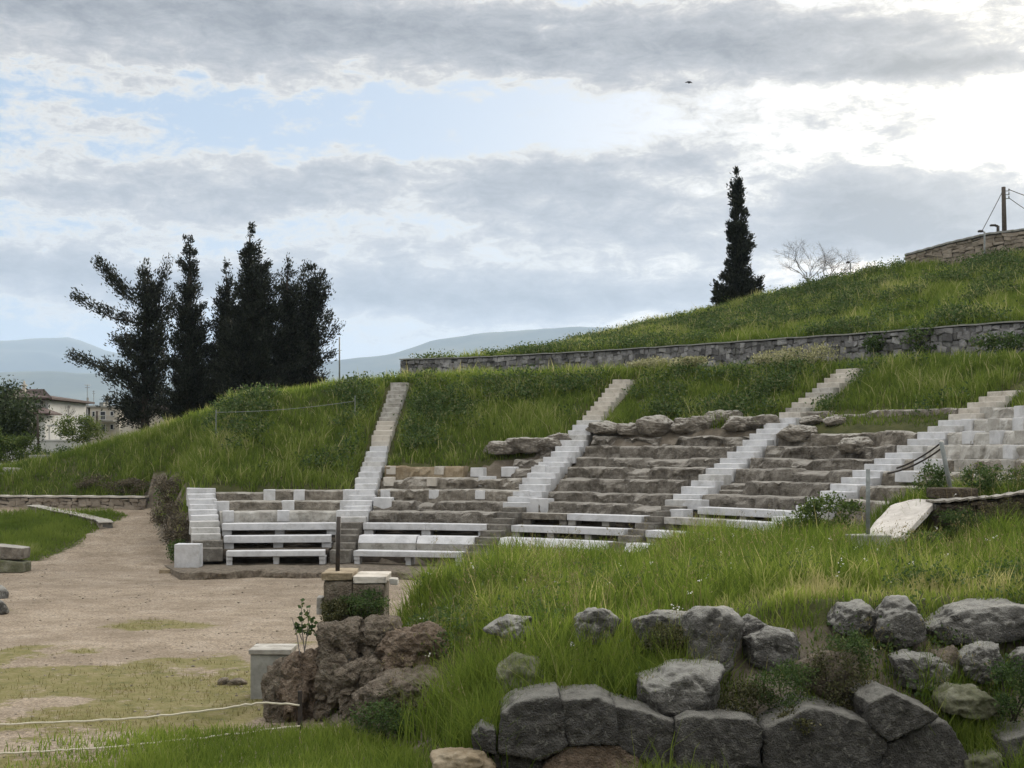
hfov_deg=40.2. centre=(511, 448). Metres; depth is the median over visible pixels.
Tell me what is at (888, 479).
seat row
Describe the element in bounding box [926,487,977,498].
stone
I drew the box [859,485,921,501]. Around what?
seat row
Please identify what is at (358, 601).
weed plant
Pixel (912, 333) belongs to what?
wall shrub
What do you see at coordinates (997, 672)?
weed plant
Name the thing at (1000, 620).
boulder
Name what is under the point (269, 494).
marble block
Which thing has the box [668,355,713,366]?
flowering shrub
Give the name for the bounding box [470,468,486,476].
marble block
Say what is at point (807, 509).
green bush
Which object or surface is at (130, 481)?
dry scrub
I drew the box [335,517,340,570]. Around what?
iron post
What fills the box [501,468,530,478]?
seat row
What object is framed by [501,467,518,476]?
marble block
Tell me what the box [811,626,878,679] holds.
weed plant
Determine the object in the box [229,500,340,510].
seat row
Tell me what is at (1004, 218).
utility pole
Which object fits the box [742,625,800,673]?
boulder
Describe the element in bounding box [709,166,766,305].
cypress tree
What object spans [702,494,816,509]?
seat row
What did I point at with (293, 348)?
cypress tree
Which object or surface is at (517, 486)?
seat row
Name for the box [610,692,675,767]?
wall stone
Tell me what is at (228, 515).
marble block
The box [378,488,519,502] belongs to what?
seat row
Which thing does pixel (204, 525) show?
staircase
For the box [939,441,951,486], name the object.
metal post
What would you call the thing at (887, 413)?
stone kerb
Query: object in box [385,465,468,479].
seat row
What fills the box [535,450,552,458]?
seat row
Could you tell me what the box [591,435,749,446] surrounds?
seat row
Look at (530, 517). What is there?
stone bench
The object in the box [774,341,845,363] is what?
flowering shrub
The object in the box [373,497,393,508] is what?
marble block
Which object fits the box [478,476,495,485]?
marble block
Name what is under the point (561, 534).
rock ledge
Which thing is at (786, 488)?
seat row
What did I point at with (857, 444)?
outcrop rock
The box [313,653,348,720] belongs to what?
rock
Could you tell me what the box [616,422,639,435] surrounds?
outcrop rock
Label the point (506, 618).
boulder
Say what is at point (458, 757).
boulder
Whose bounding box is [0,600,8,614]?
stone
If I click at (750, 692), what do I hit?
weed plant
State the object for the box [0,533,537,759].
gravel
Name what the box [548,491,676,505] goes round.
seat row
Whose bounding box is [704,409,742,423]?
outcrop rock
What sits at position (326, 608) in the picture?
weed plant
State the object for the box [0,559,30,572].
stone block
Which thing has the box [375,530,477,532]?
rock ledge
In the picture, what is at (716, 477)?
staircase
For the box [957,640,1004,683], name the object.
boulder
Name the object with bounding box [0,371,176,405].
foothills
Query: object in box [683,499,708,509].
marble block
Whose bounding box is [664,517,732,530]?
stone bench
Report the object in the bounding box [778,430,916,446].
seat row
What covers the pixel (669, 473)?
seat row
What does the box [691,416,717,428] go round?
outcrop rock
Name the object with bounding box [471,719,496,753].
wall stone
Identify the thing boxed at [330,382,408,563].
staircase
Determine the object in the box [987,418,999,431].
marble block
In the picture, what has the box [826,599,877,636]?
boulder
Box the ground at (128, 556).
[0,264,1023,767]
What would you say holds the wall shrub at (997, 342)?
on the ground at (128, 556)
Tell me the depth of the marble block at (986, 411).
41.98 m
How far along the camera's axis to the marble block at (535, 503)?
45.52 m
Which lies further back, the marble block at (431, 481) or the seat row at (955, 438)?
the marble block at (431, 481)
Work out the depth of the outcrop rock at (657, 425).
49.66 m
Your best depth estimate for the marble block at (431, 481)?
48.46 m
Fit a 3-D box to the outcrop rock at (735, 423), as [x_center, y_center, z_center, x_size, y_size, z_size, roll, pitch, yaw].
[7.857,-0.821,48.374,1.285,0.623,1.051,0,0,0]
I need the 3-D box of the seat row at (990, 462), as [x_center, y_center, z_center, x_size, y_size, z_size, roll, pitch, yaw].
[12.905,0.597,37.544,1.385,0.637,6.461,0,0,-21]
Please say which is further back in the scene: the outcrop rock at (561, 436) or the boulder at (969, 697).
the outcrop rock at (561, 436)
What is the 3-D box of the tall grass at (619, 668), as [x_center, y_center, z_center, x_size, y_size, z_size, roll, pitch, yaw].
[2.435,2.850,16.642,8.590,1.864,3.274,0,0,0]
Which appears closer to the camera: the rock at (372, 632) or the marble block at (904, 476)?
the rock at (372, 632)
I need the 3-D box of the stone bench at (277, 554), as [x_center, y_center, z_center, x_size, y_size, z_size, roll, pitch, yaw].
[-7.312,3.377,43.433,3.099,0.448,0.582,0,0,-6]
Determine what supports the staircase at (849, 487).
on the ground at (128, 556)
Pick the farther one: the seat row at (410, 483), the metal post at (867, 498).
the seat row at (410, 483)
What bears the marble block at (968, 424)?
on the ground at (128, 556)
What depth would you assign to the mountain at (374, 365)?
9571.33 m
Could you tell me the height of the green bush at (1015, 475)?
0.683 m
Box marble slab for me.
[870,499,934,541]
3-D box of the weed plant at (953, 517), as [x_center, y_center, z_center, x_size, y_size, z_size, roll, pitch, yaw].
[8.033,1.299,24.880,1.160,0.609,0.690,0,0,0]
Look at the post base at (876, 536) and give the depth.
23.45 m
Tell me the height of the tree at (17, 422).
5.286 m
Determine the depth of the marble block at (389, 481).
48.66 m
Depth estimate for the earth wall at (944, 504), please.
25.27 m
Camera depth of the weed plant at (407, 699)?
17.89 m
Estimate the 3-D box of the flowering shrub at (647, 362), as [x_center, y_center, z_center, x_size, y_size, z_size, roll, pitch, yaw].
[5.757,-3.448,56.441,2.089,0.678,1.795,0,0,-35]
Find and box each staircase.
[186,488,222,561]
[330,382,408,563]
[463,379,633,559]
[601,368,862,555]
[751,390,1022,533]
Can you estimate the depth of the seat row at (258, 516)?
46.08 m
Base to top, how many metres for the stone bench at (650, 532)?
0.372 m
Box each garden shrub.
[0,427,31,462]
[7,431,50,461]
[38,443,74,454]
[51,412,109,446]
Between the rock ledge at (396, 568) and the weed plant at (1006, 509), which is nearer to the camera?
the weed plant at (1006, 509)
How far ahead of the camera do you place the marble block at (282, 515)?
46.02 m
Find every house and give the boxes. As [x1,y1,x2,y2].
[0,381,94,464]
[139,405,164,427]
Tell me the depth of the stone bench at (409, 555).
42.99 m
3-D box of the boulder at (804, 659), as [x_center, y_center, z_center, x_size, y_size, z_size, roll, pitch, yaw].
[3.813,2.699,16.790,0.826,0.586,0.468,0,0,0]
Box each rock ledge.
[164,562,331,579]
[220,528,326,533]
[222,538,334,546]
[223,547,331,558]
[318,562,452,579]
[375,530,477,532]
[524,532,617,538]
[536,520,634,526]
[693,511,771,520]
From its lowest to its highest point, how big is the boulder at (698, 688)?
0.620 m
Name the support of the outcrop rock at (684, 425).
on the seat row at (706, 440)
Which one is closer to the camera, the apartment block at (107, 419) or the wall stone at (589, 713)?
the wall stone at (589, 713)
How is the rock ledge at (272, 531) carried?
on the ground at (128, 556)
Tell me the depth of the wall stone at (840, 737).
15.73 m
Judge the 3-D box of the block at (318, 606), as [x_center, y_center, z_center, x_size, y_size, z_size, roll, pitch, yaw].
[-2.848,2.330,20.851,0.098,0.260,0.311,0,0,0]
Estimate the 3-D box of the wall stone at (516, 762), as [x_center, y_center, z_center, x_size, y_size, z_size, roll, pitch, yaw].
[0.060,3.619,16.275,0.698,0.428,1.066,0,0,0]
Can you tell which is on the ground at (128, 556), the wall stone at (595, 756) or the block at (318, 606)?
the wall stone at (595, 756)
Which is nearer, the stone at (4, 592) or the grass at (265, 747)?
the grass at (265, 747)
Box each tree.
[0,374,53,458]
[62,252,180,430]
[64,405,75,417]
[153,234,220,421]
[194,256,239,410]
[208,221,298,398]
[269,252,316,388]
[297,262,345,387]
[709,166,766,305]
[769,240,860,279]
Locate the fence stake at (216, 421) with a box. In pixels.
[215,410,216,432]
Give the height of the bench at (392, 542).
0.923 m
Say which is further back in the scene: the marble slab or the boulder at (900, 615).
the marble slab
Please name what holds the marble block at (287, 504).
on the ground at (128, 556)
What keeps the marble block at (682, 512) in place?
on the ground at (128, 556)
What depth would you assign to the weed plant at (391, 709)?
17.54 m
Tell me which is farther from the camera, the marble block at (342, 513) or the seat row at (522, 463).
the seat row at (522, 463)
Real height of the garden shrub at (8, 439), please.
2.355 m
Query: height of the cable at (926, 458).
0.550 m
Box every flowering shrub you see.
[622,356,677,369]
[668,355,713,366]
[750,348,798,365]
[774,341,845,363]
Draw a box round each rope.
[0,702,299,724]
[0,725,299,754]
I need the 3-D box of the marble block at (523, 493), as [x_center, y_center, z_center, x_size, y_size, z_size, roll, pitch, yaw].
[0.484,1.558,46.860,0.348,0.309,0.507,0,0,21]
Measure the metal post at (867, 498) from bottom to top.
1.108 m
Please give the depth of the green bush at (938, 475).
26.93 m
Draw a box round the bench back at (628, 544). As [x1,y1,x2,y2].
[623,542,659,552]
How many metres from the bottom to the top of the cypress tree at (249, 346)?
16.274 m
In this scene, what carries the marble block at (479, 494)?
on the ground at (128, 556)
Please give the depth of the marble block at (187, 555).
42.13 m
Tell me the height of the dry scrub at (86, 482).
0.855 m
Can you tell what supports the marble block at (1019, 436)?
on the ground at (128, 556)
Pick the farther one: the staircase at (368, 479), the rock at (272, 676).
the staircase at (368, 479)
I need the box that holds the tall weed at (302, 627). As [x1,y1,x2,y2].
[292,598,317,654]
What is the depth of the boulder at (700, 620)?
17.01 m
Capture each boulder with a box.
[429,747,495,767]
[483,614,533,643]
[496,652,547,697]
[573,607,620,644]
[630,609,685,647]
[635,658,725,716]
[681,606,744,673]
[741,614,766,636]
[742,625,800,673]
[792,650,859,698]
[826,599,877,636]
[872,595,926,649]
[888,649,954,691]
[924,598,1023,644]
[930,645,961,680]
[931,682,999,719]
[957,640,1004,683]
[1006,646,1023,682]
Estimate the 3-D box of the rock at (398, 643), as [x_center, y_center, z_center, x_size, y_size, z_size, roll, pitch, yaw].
[-1.376,2.821,19.536,1.130,0.811,1.149,0,0,0]
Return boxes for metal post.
[866,469,869,533]
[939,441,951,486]
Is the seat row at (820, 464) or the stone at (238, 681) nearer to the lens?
the stone at (238, 681)
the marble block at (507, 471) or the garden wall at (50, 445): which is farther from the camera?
the garden wall at (50, 445)
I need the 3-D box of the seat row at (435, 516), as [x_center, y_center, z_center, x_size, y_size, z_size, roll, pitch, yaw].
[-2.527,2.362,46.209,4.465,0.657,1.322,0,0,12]
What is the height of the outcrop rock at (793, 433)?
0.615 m
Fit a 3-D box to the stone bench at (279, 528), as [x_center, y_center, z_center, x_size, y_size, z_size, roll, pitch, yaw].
[-7.525,2.607,45.353,3.719,0.399,0.611,0,0,-6]
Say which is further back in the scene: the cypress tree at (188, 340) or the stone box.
the cypress tree at (188, 340)
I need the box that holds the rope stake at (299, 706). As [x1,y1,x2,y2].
[298,690,301,730]
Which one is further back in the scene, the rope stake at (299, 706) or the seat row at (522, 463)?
the seat row at (522, 463)
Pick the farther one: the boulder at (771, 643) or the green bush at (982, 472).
the green bush at (982, 472)
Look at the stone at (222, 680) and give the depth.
22.26 m
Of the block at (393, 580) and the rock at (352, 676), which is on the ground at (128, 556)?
the rock at (352, 676)
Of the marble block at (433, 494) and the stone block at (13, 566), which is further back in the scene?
the marble block at (433, 494)
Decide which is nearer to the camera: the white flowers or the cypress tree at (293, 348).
the white flowers
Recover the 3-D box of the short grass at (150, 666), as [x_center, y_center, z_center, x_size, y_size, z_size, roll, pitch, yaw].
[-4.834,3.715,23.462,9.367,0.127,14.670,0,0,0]
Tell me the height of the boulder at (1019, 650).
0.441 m
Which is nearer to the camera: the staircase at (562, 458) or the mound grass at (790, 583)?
the mound grass at (790, 583)
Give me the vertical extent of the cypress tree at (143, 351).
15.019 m
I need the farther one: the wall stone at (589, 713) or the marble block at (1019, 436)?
the marble block at (1019, 436)
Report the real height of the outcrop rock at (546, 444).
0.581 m
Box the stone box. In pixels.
[248,644,297,698]
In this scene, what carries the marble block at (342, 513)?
on the ground at (128, 556)
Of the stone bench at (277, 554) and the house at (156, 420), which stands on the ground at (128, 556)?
the house at (156, 420)
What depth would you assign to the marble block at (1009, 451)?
37.48 m
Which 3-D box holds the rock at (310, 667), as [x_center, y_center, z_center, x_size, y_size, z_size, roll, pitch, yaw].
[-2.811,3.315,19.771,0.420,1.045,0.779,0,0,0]
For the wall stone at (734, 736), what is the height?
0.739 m
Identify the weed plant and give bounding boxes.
[319,596,351,621]
[333,584,399,619]
[344,693,417,741]
[370,680,440,719]
[631,620,692,656]
[716,675,779,720]
[745,646,823,713]
[771,702,820,736]
[796,638,880,711]
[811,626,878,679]
[891,529,946,549]
[930,504,990,535]
[978,497,1023,524]
[983,652,1023,728]
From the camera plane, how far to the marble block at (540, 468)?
48.30 m
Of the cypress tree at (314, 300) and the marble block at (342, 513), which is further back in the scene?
the cypress tree at (314, 300)
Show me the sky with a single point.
(453, 168)
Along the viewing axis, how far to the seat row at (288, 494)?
47.83 m
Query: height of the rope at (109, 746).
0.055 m
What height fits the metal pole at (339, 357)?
2.448 m
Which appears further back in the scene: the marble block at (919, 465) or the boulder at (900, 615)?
the marble block at (919, 465)
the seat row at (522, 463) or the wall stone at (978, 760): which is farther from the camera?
the seat row at (522, 463)
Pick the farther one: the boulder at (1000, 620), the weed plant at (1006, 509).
the weed plant at (1006, 509)
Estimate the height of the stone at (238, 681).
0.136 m
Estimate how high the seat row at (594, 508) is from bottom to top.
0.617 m
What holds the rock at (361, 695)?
on the ground at (128, 556)
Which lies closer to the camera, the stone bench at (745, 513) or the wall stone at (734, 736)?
the wall stone at (734, 736)
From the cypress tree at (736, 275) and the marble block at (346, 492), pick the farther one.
the cypress tree at (736, 275)
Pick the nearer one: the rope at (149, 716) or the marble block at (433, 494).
the rope at (149, 716)
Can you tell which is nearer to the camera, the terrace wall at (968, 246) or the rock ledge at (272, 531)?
the rock ledge at (272, 531)
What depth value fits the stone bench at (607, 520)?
43.34 m
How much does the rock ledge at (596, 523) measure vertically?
0.498 m
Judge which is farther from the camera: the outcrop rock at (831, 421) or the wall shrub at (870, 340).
the wall shrub at (870, 340)
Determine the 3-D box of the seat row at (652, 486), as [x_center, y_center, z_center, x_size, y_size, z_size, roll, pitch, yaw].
[3.878,1.339,46.327,5.052,0.725,1.339,0,0,32]
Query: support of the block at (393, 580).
attached to the masonry pier
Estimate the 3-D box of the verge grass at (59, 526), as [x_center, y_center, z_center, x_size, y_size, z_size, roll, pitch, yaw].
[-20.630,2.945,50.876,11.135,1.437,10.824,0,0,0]
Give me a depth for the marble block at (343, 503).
46.96 m
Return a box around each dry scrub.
[72,473,117,487]
[104,477,149,495]
[144,496,182,531]
[148,472,183,511]
[159,507,190,544]
[166,538,188,562]
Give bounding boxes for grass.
[0,244,1023,538]
[0,506,126,560]
[0,617,363,767]
[3,718,431,767]
[321,472,1023,753]
[371,609,1023,767]
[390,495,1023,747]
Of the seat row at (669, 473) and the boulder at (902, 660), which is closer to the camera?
the boulder at (902, 660)
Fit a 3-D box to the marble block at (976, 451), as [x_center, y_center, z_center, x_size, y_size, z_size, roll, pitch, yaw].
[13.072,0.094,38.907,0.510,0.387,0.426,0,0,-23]
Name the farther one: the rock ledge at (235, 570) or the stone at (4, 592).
the rock ledge at (235, 570)
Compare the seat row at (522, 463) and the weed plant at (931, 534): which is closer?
the weed plant at (931, 534)
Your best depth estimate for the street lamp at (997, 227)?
81.93 m
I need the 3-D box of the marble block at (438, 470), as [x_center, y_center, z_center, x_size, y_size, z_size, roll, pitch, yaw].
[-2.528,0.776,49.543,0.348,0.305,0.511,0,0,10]
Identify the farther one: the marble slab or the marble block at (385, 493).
the marble block at (385, 493)
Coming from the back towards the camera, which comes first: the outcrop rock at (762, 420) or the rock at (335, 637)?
the outcrop rock at (762, 420)
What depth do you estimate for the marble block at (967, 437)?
40.28 m
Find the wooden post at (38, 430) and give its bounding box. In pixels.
[37,414,39,451]
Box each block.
[0,544,30,559]
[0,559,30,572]
[85,385,138,443]
[174,543,202,567]
[214,501,228,514]
[222,510,233,521]
[263,489,274,500]
[277,510,289,521]
[281,500,294,509]
[294,489,304,499]
[316,595,323,614]
[336,510,349,521]
[340,500,354,509]
[343,489,358,499]
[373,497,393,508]
[380,490,389,496]
[383,477,395,485]
[386,466,395,473]
[389,577,398,584]
[427,477,437,485]
[429,490,438,498]
[434,466,444,474]
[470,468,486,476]
[475,490,484,498]
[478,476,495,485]
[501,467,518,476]
[519,490,532,496]
[529,498,553,512]
[535,465,549,472]
[670,509,692,516]
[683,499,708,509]
[895,471,923,481]
[914,459,942,470]
[954,459,977,471]
[961,419,974,430]
[962,431,984,443]
[970,445,985,458]
[980,407,1001,418]
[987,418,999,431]
[989,430,1005,443]
[1001,460,1018,473]
[1003,445,1023,458]
[1012,418,1023,430]
[1014,405,1023,417]
[1014,430,1023,443]
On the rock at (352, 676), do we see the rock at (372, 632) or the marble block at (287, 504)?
the rock at (372, 632)
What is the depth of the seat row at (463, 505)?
46.63 m
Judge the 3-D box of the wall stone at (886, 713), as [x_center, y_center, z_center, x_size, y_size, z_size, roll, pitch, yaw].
[4.396,3.016,16.194,0.868,0.570,1.059,0,0,0]
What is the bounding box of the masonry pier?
[321,568,390,620]
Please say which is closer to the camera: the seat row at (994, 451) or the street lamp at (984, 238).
the seat row at (994, 451)
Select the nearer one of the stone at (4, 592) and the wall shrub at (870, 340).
the stone at (4, 592)
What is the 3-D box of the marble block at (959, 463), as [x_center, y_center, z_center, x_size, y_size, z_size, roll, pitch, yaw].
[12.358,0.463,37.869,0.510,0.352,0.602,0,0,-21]
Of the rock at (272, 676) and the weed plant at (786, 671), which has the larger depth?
the rock at (272, 676)
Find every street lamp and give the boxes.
[978,230,984,252]
[990,224,999,231]
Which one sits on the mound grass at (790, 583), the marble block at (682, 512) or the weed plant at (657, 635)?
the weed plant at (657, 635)
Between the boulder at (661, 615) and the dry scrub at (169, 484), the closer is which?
the boulder at (661, 615)
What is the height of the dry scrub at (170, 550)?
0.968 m
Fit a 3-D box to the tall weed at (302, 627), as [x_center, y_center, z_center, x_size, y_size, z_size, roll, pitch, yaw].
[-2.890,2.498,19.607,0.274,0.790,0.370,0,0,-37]
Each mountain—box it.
[0,337,206,381]
[316,327,613,383]
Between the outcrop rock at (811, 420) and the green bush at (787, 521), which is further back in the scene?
the outcrop rock at (811, 420)
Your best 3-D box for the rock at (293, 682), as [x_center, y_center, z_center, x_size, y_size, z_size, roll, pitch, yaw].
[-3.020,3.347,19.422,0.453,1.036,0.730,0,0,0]
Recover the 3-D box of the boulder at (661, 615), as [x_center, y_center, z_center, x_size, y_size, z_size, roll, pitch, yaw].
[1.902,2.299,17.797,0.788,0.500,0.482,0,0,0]
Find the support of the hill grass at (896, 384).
on the ground at (128, 556)
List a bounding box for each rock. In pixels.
[260,657,285,722]
[276,650,310,721]
[297,648,318,718]
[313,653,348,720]
[315,616,362,671]
[334,654,383,719]
[351,664,439,730]
[357,614,402,660]
[375,620,449,670]
[483,441,520,454]
[505,437,541,453]
[534,437,561,451]
[548,432,571,439]
[585,420,617,435]
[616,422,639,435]
[635,415,673,436]
[669,418,701,433]
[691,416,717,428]
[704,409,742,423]
[721,416,751,431]
[748,414,779,428]
[776,424,817,441]
[799,415,822,425]
[823,416,846,425]
[835,436,873,453]
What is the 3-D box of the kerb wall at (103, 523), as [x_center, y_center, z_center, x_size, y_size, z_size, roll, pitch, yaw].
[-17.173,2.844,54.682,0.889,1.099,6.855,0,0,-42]
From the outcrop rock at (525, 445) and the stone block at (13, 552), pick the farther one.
the outcrop rock at (525, 445)
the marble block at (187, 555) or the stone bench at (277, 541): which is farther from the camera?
the stone bench at (277, 541)
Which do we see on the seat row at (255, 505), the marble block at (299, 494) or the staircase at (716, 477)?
the marble block at (299, 494)
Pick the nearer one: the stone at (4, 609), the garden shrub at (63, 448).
the stone at (4, 609)
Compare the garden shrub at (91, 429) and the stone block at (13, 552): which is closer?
the stone block at (13, 552)
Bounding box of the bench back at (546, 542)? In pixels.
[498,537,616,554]
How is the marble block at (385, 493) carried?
in the seat row at (421, 495)
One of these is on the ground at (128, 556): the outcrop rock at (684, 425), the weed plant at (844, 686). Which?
the weed plant at (844, 686)
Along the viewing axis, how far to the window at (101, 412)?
111.94 m
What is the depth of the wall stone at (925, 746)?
15.78 m
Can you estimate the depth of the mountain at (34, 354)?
12267.47 m
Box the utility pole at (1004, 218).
[1001,187,1009,230]
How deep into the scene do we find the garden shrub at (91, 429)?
87.61 m
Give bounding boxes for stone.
[0,585,8,598]
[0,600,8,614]
[217,677,228,684]
[227,678,247,684]
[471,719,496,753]
[491,750,542,767]
[497,682,567,759]
[542,744,643,767]
[559,684,617,746]
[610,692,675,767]
[673,704,762,767]
[756,693,886,767]
[848,680,938,741]
[880,717,968,767]
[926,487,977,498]
[964,747,1003,767]
[987,719,1023,767]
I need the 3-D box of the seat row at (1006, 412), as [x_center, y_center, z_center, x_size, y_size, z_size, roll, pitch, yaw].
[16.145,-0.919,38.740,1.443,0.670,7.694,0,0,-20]
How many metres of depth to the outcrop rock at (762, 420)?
47.72 m
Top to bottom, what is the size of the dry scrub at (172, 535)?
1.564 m
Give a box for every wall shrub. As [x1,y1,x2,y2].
[858,326,895,354]
[896,316,948,355]
[965,329,1023,353]
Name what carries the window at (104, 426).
in the apartment block at (107, 419)
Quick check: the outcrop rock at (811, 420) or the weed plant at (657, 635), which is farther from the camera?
the outcrop rock at (811, 420)
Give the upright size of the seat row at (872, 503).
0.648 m
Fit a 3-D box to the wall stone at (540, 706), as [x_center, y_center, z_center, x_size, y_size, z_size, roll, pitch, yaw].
[0.235,3.139,16.190,0.805,0.768,1.074,0,0,0]
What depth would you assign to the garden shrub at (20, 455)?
69.86 m
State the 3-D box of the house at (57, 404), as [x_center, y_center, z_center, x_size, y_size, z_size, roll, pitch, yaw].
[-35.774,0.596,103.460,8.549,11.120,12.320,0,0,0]
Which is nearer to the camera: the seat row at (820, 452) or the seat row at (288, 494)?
the seat row at (820, 452)
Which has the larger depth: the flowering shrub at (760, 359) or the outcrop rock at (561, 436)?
the flowering shrub at (760, 359)
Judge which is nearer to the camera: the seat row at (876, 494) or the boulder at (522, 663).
the boulder at (522, 663)
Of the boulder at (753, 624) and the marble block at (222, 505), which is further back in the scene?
the marble block at (222, 505)
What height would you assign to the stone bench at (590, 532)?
0.372 m
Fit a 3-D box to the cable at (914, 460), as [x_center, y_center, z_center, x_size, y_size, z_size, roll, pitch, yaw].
[7.933,0.147,27.348,0.044,0.542,2.317,0,0,-5]
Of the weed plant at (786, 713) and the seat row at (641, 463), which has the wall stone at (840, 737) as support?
the weed plant at (786, 713)
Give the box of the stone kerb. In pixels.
[806,408,958,417]
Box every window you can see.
[100,411,105,419]
[101,424,105,431]
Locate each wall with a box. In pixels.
[0,495,148,509]
[26,505,113,528]
[35,440,80,452]
[399,321,1023,376]
[905,228,1023,264]
[926,490,1023,535]
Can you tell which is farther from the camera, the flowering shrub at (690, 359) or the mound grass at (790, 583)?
the flowering shrub at (690, 359)
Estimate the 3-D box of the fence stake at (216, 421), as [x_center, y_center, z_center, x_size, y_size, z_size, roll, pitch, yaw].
[-10.994,-0.794,52.000,0.036,1.300,0.040,0,0,0]
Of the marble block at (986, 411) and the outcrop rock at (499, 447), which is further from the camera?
the outcrop rock at (499, 447)
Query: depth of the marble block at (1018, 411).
40.83 m
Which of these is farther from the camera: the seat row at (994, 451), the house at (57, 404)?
the house at (57, 404)
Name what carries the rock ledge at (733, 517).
on the ground at (128, 556)
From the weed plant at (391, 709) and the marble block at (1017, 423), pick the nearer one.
the weed plant at (391, 709)
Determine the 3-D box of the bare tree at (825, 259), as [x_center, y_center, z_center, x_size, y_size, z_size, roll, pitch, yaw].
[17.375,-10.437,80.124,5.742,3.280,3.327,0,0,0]
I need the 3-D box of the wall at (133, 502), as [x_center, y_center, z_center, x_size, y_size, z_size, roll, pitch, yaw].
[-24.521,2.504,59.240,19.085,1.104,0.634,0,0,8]
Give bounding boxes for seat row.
[216,489,343,500]
[219,510,336,527]
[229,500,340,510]
[369,510,496,523]
[373,500,507,511]
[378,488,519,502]
[381,477,521,489]
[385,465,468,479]
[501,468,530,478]
[513,459,542,468]
[515,482,521,489]
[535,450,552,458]
[538,501,660,515]
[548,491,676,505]
[558,477,697,493]
[567,466,713,479]
[576,457,719,468]
[585,445,736,458]
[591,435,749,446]
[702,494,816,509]
[719,480,839,496]
[735,468,851,483]
[749,457,873,470]
[764,444,896,459]
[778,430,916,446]
[837,499,888,519]
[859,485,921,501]
[881,470,1023,485]
[902,459,1023,475]
[925,444,1023,459]
[947,431,1023,444]
[973,418,1011,431]
[991,407,1013,417]
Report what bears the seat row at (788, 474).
on the ground at (128, 556)
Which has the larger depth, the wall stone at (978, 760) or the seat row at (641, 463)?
the seat row at (641, 463)
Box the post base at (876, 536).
[844,533,890,549]
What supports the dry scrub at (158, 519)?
on the ground at (128, 556)
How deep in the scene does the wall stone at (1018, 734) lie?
15.86 m
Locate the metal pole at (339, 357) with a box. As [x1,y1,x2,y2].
[339,337,339,377]
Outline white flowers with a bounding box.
[420,494,997,655]
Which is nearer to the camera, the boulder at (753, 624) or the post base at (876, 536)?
the boulder at (753, 624)
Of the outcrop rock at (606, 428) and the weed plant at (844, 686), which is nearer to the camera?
the weed plant at (844, 686)
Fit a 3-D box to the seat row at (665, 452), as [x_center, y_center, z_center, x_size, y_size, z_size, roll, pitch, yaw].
[5.283,0.238,48.555,5.945,0.694,1.301,0,0,33]
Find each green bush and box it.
[774,516,808,532]
[787,491,865,533]
[912,459,953,492]
[957,461,1011,498]
[996,463,1023,491]
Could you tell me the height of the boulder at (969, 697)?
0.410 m
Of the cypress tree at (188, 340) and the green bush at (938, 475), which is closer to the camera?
the green bush at (938, 475)
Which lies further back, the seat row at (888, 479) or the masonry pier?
the seat row at (888, 479)
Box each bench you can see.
[222,522,335,535]
[224,534,332,548]
[226,549,326,564]
[353,549,464,565]
[358,534,478,563]
[363,522,486,535]
[511,525,632,539]
[522,512,571,524]
[567,513,649,527]
[645,530,693,542]
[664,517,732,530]
[698,507,794,520]
[726,520,769,529]
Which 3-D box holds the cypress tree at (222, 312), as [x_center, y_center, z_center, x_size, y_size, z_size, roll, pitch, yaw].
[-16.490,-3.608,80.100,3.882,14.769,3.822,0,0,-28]
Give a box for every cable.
[216,401,352,412]
[887,449,939,473]
[896,444,938,468]
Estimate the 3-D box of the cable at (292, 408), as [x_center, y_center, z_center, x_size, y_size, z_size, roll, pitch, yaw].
[-8.524,-1.589,53.000,5.330,0.507,0.018,0,0,-22]
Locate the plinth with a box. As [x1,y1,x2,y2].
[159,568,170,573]
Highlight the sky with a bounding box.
[0,0,1023,361]
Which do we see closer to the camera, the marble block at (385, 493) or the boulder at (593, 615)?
the boulder at (593, 615)
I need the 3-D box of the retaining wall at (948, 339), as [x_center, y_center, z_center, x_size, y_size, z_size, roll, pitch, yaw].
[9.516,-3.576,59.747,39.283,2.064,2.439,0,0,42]

